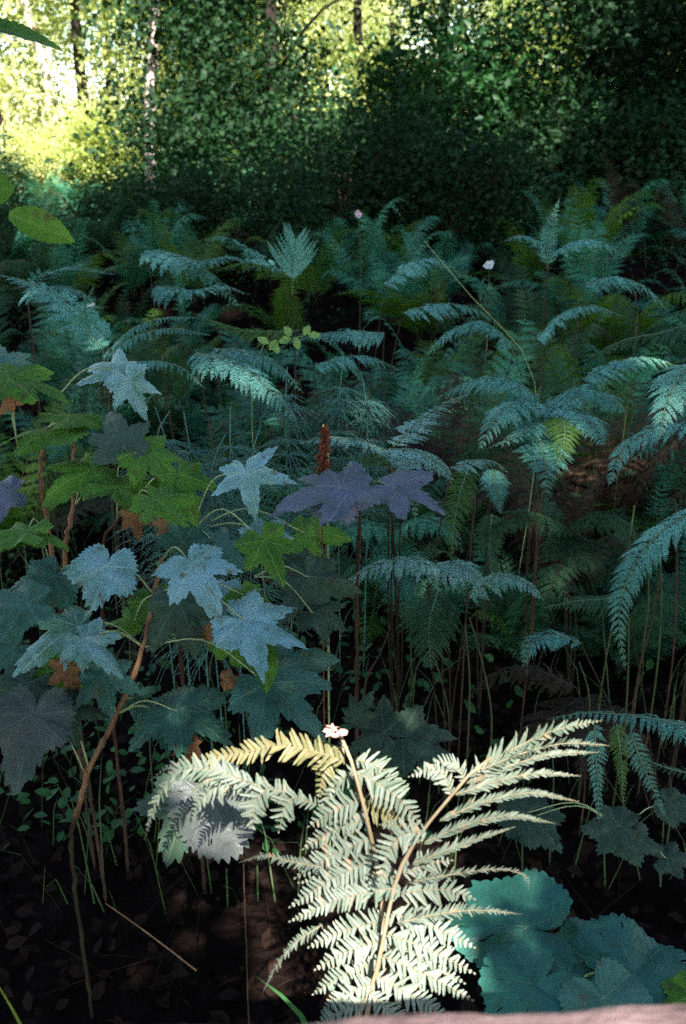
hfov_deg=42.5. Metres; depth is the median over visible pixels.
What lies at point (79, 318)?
fern
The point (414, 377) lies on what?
fern
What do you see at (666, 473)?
fern
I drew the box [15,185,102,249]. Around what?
shrub
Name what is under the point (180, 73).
young tree
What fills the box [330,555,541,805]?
fern
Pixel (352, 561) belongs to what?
fern
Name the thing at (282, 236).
fern
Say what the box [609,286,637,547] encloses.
bare stalk
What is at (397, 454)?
fern
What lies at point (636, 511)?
fern
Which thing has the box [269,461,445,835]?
thimbleberry shrub
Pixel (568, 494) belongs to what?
fern
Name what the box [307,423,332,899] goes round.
dock seed head
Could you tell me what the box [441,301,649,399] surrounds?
fern
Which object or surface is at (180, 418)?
fern
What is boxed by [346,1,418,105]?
broadleaf tree
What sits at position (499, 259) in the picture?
fern
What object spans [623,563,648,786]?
bare stalk
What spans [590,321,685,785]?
fern
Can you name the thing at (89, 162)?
shrub
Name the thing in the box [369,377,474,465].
fern
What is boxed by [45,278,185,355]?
fern
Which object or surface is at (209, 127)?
shrub
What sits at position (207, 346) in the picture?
fern
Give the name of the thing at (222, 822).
broad leaved plant
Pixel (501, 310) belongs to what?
fern
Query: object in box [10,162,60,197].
fern
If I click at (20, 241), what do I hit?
fern
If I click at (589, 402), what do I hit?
fern
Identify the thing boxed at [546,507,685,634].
fern
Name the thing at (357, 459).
fern
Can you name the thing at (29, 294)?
fern
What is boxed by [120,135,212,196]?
shrub
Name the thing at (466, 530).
fern
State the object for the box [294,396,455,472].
fern
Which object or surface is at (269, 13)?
shaded tree
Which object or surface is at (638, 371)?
fern
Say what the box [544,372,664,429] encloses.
fern
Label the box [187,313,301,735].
fern
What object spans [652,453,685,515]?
fern
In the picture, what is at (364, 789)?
bare stalk
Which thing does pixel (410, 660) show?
grass
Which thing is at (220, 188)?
fern
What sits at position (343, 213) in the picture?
fern
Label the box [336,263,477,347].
fern
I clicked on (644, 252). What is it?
fern
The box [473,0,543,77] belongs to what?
broadleaf tree
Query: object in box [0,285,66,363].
fern
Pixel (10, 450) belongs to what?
fern
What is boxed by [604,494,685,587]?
fern
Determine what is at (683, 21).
shaded tree
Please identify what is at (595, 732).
fern
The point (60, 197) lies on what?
fern
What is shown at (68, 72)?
sky
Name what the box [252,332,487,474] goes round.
fern
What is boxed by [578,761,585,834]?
bare stalk
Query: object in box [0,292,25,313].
fern
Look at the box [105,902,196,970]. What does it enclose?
bare stalk
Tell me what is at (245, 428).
fern
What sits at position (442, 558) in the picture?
fern
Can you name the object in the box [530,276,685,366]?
fern
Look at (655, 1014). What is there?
wooden railing
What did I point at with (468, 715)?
bare stalk
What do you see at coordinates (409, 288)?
fern
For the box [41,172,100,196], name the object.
fern
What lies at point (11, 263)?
fern
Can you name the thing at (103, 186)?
shrub
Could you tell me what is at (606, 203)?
fern
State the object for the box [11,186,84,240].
fern
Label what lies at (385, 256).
fern
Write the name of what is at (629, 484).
fern
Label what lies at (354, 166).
shrub
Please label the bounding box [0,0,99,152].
broadleaf tree
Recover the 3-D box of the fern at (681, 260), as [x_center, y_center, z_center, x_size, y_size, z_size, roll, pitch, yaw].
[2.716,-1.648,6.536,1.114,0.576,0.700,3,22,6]
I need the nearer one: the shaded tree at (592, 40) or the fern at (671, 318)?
the fern at (671, 318)
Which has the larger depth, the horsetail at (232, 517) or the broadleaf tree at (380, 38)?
the broadleaf tree at (380, 38)
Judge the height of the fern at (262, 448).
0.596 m
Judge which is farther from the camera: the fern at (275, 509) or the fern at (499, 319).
the fern at (499, 319)
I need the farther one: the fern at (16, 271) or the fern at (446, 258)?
the fern at (446, 258)
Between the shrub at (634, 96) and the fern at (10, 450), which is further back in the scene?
the shrub at (634, 96)
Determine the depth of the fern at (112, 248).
8.92 m
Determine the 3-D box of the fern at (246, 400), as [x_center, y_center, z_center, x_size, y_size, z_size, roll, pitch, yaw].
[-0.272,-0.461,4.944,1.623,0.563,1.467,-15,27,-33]
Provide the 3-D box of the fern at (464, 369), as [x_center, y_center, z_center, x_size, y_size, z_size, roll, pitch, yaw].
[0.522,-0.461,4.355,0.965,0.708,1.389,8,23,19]
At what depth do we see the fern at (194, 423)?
5.11 m
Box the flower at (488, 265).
[480,261,493,420]
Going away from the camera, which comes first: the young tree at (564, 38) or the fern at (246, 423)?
the fern at (246, 423)
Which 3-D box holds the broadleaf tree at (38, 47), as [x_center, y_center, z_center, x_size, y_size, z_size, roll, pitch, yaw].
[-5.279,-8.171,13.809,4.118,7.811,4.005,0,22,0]
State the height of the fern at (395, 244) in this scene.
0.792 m
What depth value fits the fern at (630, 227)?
7.96 m
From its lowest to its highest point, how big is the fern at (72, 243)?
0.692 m
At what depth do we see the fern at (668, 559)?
3.30 m
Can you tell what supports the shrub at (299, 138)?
on the ground at (220, 950)
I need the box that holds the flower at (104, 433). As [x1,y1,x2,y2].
[86,303,122,608]
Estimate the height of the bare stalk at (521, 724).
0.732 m
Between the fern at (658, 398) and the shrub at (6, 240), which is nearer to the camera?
the fern at (658, 398)
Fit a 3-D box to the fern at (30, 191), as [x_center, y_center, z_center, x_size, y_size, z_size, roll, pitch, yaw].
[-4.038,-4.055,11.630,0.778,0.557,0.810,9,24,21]
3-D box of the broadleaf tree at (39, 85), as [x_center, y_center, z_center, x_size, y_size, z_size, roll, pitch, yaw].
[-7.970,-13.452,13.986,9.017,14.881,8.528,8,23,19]
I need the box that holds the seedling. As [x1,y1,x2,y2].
[251,325,320,596]
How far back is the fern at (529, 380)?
4.88 m
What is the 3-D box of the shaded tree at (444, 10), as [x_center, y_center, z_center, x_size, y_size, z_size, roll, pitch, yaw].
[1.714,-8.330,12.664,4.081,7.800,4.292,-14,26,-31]
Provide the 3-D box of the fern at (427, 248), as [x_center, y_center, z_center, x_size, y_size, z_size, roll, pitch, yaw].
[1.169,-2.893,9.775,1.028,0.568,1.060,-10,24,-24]
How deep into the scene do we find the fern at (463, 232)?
10.22 m
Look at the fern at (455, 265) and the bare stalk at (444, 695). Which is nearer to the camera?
the bare stalk at (444, 695)
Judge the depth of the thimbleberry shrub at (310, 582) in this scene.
1.47 m
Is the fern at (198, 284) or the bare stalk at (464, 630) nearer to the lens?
the bare stalk at (464, 630)
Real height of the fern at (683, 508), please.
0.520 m
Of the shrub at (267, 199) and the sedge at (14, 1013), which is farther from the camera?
the shrub at (267, 199)
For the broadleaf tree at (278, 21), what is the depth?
23.25 m
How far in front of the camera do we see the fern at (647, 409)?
4.54 m
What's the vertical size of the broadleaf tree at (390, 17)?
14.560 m
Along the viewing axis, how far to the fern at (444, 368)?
5.25 m
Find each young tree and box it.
[101,0,332,173]
[110,6,329,123]
[498,0,681,117]
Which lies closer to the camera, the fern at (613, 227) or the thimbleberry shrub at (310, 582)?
the thimbleberry shrub at (310, 582)
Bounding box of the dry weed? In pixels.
[424,241,537,617]
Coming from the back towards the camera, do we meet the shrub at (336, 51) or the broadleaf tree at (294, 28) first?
the broadleaf tree at (294, 28)
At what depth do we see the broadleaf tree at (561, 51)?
27.43 m
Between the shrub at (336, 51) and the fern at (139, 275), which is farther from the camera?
the shrub at (336, 51)
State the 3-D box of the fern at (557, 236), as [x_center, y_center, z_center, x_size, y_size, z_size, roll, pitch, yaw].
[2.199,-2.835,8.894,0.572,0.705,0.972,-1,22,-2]
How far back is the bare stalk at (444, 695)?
2.00 m
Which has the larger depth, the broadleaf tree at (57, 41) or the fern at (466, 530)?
the broadleaf tree at (57, 41)
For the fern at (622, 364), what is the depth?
2.87 m
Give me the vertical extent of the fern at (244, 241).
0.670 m
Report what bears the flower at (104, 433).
on the ground at (220, 950)
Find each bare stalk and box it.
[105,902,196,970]
[362,632,387,804]
[430,648,448,787]
[457,474,475,758]
[463,626,470,805]
[469,617,492,798]
[519,501,537,736]
[577,661,590,804]
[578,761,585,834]
[588,505,634,794]
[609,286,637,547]
[612,559,629,807]
[619,563,661,802]
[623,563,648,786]
[635,550,661,803]
[649,501,677,802]
[665,778,670,844]
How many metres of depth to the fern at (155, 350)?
5.82 m
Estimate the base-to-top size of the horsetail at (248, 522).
0.983 m
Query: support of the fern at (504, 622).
on the ground at (220, 950)
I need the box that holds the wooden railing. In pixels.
[314,1004,685,1023]
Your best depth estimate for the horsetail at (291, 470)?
2.33 m
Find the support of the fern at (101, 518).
on the ground at (220, 950)
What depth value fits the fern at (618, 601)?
1.71 m
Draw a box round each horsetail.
[107,411,194,769]
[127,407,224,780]
[142,411,260,751]
[148,433,267,749]
[178,407,294,771]
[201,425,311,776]
[246,366,320,629]
[293,359,382,664]
[326,371,408,676]
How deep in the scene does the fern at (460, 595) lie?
2.93 m
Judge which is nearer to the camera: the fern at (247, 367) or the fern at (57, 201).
the fern at (247, 367)
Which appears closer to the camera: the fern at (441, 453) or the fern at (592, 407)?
the fern at (441, 453)
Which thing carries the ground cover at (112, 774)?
on the ground at (220, 950)
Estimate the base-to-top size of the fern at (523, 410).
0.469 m
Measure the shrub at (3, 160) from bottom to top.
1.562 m
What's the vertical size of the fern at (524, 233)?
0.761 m
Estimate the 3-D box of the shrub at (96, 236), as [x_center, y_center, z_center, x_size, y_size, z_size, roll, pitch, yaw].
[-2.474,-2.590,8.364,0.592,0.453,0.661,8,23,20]
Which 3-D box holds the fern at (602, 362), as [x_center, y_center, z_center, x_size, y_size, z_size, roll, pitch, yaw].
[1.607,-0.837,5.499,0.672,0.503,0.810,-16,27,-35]
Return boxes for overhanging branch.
[0,18,73,243]
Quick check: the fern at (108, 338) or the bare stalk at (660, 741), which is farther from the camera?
the fern at (108, 338)
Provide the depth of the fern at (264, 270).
3.38 m
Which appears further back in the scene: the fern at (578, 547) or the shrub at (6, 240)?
the shrub at (6, 240)
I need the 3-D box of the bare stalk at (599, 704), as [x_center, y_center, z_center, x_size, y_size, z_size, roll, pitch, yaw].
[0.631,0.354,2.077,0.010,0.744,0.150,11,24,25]
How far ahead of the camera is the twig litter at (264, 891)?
1.88 m
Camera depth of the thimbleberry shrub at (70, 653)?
1.33 m
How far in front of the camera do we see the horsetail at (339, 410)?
2.42 m
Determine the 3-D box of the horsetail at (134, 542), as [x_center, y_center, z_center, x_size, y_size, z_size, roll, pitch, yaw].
[-0.427,0.253,2.163,0.251,1.016,0.274,18,28,38]
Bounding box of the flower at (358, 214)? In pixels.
[355,210,361,419]
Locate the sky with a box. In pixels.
[0,0,634,154]
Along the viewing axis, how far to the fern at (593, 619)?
2.73 m
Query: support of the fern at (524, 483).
on the ground at (220, 950)
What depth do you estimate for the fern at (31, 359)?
4.60 m
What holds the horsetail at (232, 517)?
on the ground at (220, 950)
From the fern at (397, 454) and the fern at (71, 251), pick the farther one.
the fern at (71, 251)
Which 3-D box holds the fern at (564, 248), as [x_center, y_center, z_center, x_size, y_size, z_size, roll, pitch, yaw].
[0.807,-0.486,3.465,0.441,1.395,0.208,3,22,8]
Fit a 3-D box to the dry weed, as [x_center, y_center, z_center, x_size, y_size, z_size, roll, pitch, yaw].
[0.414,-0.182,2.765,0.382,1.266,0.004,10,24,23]
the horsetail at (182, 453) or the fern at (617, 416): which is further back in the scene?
the fern at (617, 416)
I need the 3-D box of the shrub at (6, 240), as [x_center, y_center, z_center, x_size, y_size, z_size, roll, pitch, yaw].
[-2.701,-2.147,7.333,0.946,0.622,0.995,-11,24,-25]
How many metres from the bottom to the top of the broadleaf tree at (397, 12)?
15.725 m
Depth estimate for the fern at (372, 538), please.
3.55 m
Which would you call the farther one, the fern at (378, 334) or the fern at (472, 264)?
the fern at (472, 264)
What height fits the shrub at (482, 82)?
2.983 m
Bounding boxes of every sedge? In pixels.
[0,988,21,1023]
[256,976,308,1023]
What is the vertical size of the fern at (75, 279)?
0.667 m
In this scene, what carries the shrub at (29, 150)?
on the ground at (220, 950)
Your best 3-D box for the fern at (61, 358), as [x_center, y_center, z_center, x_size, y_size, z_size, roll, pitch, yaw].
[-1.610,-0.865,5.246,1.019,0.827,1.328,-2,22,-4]
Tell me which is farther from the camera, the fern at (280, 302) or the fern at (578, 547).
the fern at (280, 302)
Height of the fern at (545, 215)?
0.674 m
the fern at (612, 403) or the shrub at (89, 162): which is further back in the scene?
the shrub at (89, 162)
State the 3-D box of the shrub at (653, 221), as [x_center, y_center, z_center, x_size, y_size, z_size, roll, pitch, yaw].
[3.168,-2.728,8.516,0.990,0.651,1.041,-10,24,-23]
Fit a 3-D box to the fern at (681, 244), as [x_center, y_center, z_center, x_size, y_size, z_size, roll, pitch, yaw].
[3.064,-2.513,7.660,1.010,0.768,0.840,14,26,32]
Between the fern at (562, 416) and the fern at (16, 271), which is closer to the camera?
the fern at (562, 416)
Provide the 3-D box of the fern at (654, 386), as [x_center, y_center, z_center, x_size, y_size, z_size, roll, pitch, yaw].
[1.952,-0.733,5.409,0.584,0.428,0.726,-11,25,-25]
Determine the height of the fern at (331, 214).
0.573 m
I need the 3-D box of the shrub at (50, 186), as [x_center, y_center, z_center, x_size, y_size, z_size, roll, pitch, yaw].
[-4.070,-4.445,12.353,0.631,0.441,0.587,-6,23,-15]
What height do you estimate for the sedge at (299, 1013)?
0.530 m
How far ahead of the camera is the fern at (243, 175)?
11.03 m
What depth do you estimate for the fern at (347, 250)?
8.71 m
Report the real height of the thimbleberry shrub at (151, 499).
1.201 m
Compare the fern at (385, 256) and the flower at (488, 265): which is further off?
the fern at (385, 256)
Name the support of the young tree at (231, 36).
on the ground at (220, 950)
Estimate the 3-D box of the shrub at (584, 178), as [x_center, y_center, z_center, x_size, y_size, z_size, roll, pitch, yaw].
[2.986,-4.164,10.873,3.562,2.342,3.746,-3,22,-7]
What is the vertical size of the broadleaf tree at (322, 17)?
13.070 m
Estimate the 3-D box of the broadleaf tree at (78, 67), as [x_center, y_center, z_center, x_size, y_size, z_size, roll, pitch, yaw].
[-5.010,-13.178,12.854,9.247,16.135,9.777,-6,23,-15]
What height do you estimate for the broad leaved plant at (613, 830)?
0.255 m
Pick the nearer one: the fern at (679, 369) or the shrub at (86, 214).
the fern at (679, 369)
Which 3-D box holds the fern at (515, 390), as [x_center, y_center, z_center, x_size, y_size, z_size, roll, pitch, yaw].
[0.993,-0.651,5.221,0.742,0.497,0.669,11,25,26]
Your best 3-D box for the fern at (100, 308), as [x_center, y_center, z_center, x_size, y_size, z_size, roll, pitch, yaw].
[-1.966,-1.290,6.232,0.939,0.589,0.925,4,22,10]
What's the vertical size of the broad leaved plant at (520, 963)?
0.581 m
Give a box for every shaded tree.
[27,0,379,199]
[337,0,565,193]
[448,0,685,224]
[511,0,685,153]
[573,0,685,254]
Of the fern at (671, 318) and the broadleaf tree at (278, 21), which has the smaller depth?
the fern at (671, 318)
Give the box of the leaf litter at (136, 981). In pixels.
[0,255,685,1023]
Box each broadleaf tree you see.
[0,0,90,157]
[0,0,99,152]
[0,0,301,154]
[0,1,110,144]
[0,10,49,91]
[17,0,172,150]
[20,0,63,185]
[137,0,351,128]
[144,0,160,188]
[199,0,417,90]
[257,1,381,105]
[297,0,420,102]
[299,0,454,120]
[308,0,427,105]
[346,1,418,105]
[365,0,554,116]
[436,0,612,129]
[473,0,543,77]
[505,0,685,113]
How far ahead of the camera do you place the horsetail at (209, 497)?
1.78 m
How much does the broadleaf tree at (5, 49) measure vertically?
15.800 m
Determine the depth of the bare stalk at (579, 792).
2.00 m
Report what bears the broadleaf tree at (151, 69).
on the ground at (220, 950)
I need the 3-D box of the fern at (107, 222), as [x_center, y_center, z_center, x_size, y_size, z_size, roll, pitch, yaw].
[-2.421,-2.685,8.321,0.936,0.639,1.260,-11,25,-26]
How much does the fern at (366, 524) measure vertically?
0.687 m
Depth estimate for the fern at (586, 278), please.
6.73 m
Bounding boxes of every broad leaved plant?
[131,759,261,1023]
[341,691,456,876]
[442,867,685,1015]
[493,787,685,878]
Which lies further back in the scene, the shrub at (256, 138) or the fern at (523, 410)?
the shrub at (256, 138)
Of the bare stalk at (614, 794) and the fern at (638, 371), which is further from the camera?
the fern at (638, 371)
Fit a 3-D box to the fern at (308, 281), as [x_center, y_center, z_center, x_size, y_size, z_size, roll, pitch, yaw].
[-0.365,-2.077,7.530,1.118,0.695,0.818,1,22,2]
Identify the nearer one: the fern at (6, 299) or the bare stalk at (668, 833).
the bare stalk at (668, 833)
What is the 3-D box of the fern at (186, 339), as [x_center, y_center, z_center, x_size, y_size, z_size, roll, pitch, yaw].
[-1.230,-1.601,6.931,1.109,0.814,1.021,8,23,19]
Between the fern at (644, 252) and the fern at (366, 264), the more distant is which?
the fern at (644, 252)
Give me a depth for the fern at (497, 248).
10.65 m
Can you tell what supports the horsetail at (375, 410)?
on the ground at (220, 950)
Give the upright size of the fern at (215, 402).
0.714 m
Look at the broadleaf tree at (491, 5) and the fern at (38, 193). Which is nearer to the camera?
the fern at (38, 193)
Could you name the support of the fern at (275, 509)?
on the ground at (220, 950)
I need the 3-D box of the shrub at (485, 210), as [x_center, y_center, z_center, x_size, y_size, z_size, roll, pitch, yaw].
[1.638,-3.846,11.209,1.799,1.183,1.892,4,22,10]
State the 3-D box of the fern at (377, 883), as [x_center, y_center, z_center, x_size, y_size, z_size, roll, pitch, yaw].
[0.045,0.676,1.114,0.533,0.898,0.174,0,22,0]
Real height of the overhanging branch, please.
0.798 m
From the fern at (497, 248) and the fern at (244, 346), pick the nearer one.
the fern at (244, 346)
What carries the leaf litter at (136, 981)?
on the ground at (220, 950)
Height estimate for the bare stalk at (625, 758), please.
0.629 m
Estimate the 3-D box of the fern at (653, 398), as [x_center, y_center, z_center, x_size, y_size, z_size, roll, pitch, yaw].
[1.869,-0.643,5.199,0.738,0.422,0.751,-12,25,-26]
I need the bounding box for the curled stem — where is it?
[322,424,330,865]
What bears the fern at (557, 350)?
on the ground at (220, 950)
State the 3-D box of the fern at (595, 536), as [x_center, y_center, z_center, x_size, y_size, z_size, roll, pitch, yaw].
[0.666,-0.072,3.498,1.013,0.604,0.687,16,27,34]
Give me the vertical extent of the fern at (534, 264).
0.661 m
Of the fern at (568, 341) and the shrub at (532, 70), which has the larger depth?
the shrub at (532, 70)
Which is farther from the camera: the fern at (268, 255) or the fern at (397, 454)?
the fern at (268, 255)
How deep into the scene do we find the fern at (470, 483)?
2.17 m
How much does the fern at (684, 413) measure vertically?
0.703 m
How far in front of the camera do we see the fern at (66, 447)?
4.52 m
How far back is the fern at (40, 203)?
8.50 m
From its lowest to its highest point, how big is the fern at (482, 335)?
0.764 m
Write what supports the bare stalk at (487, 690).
on the ground at (220, 950)
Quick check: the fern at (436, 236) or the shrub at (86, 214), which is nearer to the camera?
the shrub at (86, 214)
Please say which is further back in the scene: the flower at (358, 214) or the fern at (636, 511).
the flower at (358, 214)
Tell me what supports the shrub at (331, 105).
on the ground at (220, 950)
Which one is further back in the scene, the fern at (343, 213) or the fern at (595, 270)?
the fern at (343, 213)
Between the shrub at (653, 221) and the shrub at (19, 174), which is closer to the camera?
the shrub at (653, 221)
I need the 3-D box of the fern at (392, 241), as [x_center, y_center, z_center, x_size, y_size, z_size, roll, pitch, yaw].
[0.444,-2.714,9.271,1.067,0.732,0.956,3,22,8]
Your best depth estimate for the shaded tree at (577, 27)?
14.57 m
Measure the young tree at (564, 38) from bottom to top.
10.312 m
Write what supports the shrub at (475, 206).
on the ground at (220, 950)
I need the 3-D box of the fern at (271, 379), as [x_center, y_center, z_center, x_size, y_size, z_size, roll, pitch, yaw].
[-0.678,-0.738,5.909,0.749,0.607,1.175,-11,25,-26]
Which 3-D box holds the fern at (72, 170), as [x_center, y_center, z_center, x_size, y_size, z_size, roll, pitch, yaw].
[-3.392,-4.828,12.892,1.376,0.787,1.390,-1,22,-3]
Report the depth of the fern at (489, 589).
2.93 m
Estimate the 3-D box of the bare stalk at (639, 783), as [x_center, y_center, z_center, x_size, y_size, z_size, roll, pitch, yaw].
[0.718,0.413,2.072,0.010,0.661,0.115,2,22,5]
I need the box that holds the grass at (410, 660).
[0,226,685,915]
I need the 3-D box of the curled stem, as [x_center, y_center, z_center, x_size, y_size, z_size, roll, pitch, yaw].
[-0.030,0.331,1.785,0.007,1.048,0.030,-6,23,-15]
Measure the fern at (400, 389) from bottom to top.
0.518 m
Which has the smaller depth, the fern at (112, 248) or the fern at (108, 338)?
the fern at (108, 338)
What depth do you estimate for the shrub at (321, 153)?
9.40 m
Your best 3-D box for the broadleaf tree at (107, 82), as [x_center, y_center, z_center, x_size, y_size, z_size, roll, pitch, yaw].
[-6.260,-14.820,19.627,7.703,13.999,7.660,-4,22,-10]
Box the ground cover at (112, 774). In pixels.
[0,228,685,869]
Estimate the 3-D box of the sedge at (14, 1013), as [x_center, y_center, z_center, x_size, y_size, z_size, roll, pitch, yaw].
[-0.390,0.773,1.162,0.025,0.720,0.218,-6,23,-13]
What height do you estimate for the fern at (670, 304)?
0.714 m
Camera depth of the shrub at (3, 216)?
8.23 m
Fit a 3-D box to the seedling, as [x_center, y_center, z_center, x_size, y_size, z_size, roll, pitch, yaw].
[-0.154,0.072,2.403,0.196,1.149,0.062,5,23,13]
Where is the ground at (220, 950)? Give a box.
[0,154,685,1023]
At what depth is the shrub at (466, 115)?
12.01 m
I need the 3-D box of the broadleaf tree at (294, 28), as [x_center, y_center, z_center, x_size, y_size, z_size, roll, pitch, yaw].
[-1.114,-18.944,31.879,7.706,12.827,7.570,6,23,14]
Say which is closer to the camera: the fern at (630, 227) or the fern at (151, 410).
the fern at (151, 410)
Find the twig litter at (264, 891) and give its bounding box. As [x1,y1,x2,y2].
[0,403,685,1023]
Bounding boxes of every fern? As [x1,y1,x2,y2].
[0,220,95,308]
[0,230,36,292]
[0,242,116,305]
[0,259,29,280]
[0,275,206,683]
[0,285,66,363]
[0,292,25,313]
[0,330,195,467]
[0,354,70,436]
[0,400,131,563]
[0,415,24,464]
[2,282,145,358]
[5,401,201,534]
[8,194,87,263]
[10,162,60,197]
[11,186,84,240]
[13,204,132,261]
[15,183,53,202]
[18,263,114,565]
[22,182,76,224]
[24,290,153,414]
[25,317,152,386]
[31,192,63,208]
[36,217,164,283]
[37,178,100,227]
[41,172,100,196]
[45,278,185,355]
[50,192,143,260]
[53,335,275,446]
[55,153,136,197]
[59,309,200,401]
[75,194,149,262]
[76,231,196,296]
[88,348,243,437]
[95,208,250,307]
[100,253,253,350]
[111,327,247,391]
[121,200,252,284]
[125,208,222,281]
[140,249,254,523]
[144,718,609,1022]
[146,343,306,455]
[149,462,323,559]
[154,408,344,528]
[155,377,325,456]
[168,380,387,477]
[173,346,467,499]
[181,355,285,436]
[182,150,258,232]
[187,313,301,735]
[190,324,318,388]
[198,218,290,272]
[200,222,317,485]
[201,374,344,492]
[209,267,346,349]
[213,155,258,205]
[218,214,342,280]
[228,215,320,287]
[244,228,362,305]
[246,372,685,542]
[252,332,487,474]
[265,311,619,589]
[269,330,512,450]
[273,218,396,287]
[276,198,355,272]
[287,257,497,605]
[289,213,351,253]
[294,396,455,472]
[295,393,509,771]
[304,329,548,425]
[309,198,418,300]
[313,231,456,323]
[318,182,363,235]
[323,513,464,702]
[323,515,481,645]
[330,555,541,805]
[335,470,468,560]
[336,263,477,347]
[339,206,387,263]
[341,212,448,293]
[342,472,500,588]
[344,545,490,634]
[345,210,437,286]
[348,415,415,501]
[362,316,501,411]
[363,225,485,298]
[364,319,634,517]
[367,334,568,469]
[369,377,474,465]
[386,374,449,427]
[396,329,685,571]
[400,230,504,280]
[406,381,685,570]
[407,243,479,301]
[409,429,651,616]
[411,407,639,539]
[413,285,561,376]
[418,224,479,263]
[421,214,471,244]
[423,549,586,661]
[424,276,673,550]
[427,234,496,272]
[430,375,625,686]
[431,199,521,253]
[440,252,615,378]
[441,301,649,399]
[443,464,510,718]
[448,263,561,339]
[449,386,584,446]
[457,527,591,662]
[467,662,659,799]
[469,360,575,428]
[471,461,588,571]
[474,231,532,282]
[476,223,546,264]
[479,325,652,411]
[483,217,577,291]
[483,509,639,697]
[487,200,564,256]
[491,207,670,307]
[505,201,623,415]
[513,184,597,256]
[519,382,646,428]
[520,369,610,419]
[520,508,685,825]
[520,567,685,677]
[528,201,578,258]
[528,343,670,455]
[529,178,669,254]
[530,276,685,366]
[532,260,666,320]
[535,153,674,250]
[535,345,683,402]
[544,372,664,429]
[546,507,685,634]
[547,711,685,819]
[550,360,617,408]
[552,445,684,532]
[558,394,636,491]
[562,531,653,588]
[573,363,685,421]
[573,372,685,458]
[579,284,685,384]
[583,481,684,576]
[585,546,685,650]
[587,181,663,251]
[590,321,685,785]
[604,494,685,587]
[605,369,685,485]
[607,523,685,611]
[608,461,685,572]
[619,443,685,519]
[620,360,684,405]
[624,185,671,258]
[628,246,685,293]
[633,367,685,465]
[637,268,685,351]
[638,175,685,259]
[639,317,685,390]
[644,387,684,412]
[648,183,685,260]
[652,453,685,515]
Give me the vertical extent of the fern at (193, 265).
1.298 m
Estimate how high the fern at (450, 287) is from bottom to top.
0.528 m
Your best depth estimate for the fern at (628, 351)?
5.63 m
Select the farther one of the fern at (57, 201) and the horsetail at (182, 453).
the fern at (57, 201)
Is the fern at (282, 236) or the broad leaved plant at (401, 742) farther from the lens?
the fern at (282, 236)
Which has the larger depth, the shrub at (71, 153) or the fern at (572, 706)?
the shrub at (71, 153)
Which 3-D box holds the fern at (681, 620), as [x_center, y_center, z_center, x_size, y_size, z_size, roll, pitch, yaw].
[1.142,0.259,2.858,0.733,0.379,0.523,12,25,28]
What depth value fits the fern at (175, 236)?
8.10 m
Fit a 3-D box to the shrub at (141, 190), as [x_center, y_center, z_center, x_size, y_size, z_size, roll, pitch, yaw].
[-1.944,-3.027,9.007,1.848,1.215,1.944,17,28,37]
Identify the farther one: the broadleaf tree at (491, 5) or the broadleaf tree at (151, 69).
the broadleaf tree at (491, 5)
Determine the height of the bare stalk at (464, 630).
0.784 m
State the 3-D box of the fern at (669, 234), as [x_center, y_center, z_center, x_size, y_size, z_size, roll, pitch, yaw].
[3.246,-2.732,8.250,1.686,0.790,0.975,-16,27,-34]
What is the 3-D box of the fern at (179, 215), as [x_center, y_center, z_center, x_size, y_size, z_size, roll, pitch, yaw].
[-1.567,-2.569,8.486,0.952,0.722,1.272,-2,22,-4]
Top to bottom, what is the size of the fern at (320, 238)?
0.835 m
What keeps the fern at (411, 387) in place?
on the ground at (220, 950)
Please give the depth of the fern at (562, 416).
2.28 m
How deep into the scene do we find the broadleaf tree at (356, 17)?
14.88 m
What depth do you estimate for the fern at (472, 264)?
9.43 m
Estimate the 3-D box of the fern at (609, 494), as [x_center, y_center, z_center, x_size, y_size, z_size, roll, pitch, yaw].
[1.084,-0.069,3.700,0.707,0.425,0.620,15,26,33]
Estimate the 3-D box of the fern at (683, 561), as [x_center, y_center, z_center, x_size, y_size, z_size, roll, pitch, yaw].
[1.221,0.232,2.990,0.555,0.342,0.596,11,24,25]
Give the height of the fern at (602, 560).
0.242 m
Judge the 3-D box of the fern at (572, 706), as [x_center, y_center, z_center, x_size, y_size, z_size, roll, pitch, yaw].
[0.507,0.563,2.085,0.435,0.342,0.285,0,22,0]
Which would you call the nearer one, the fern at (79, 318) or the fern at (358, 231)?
the fern at (79, 318)
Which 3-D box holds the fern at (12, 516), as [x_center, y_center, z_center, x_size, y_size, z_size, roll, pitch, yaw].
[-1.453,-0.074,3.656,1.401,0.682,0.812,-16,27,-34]
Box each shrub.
[0,116,70,193]
[0,119,40,199]
[0,156,48,195]
[0,190,49,247]
[0,220,75,281]
[0,345,216,901]
[0,543,339,1017]
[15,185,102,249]
[29,83,144,191]
[32,179,67,199]
[37,123,143,195]
[55,177,194,270]
[56,213,113,260]
[63,152,239,265]
[71,176,142,202]
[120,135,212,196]
[130,146,342,276]
[155,446,361,893]
[159,98,258,172]
[169,75,339,216]
[186,15,405,140]
[192,67,516,257]
[260,93,393,218]
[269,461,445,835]
[278,83,419,210]
[304,114,503,241]
[316,0,600,192]
[323,104,606,268]
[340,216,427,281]
[364,46,560,124]
[419,169,526,243]
[440,99,559,206]
[469,63,685,256]
[527,60,685,215]
[622,193,685,259]

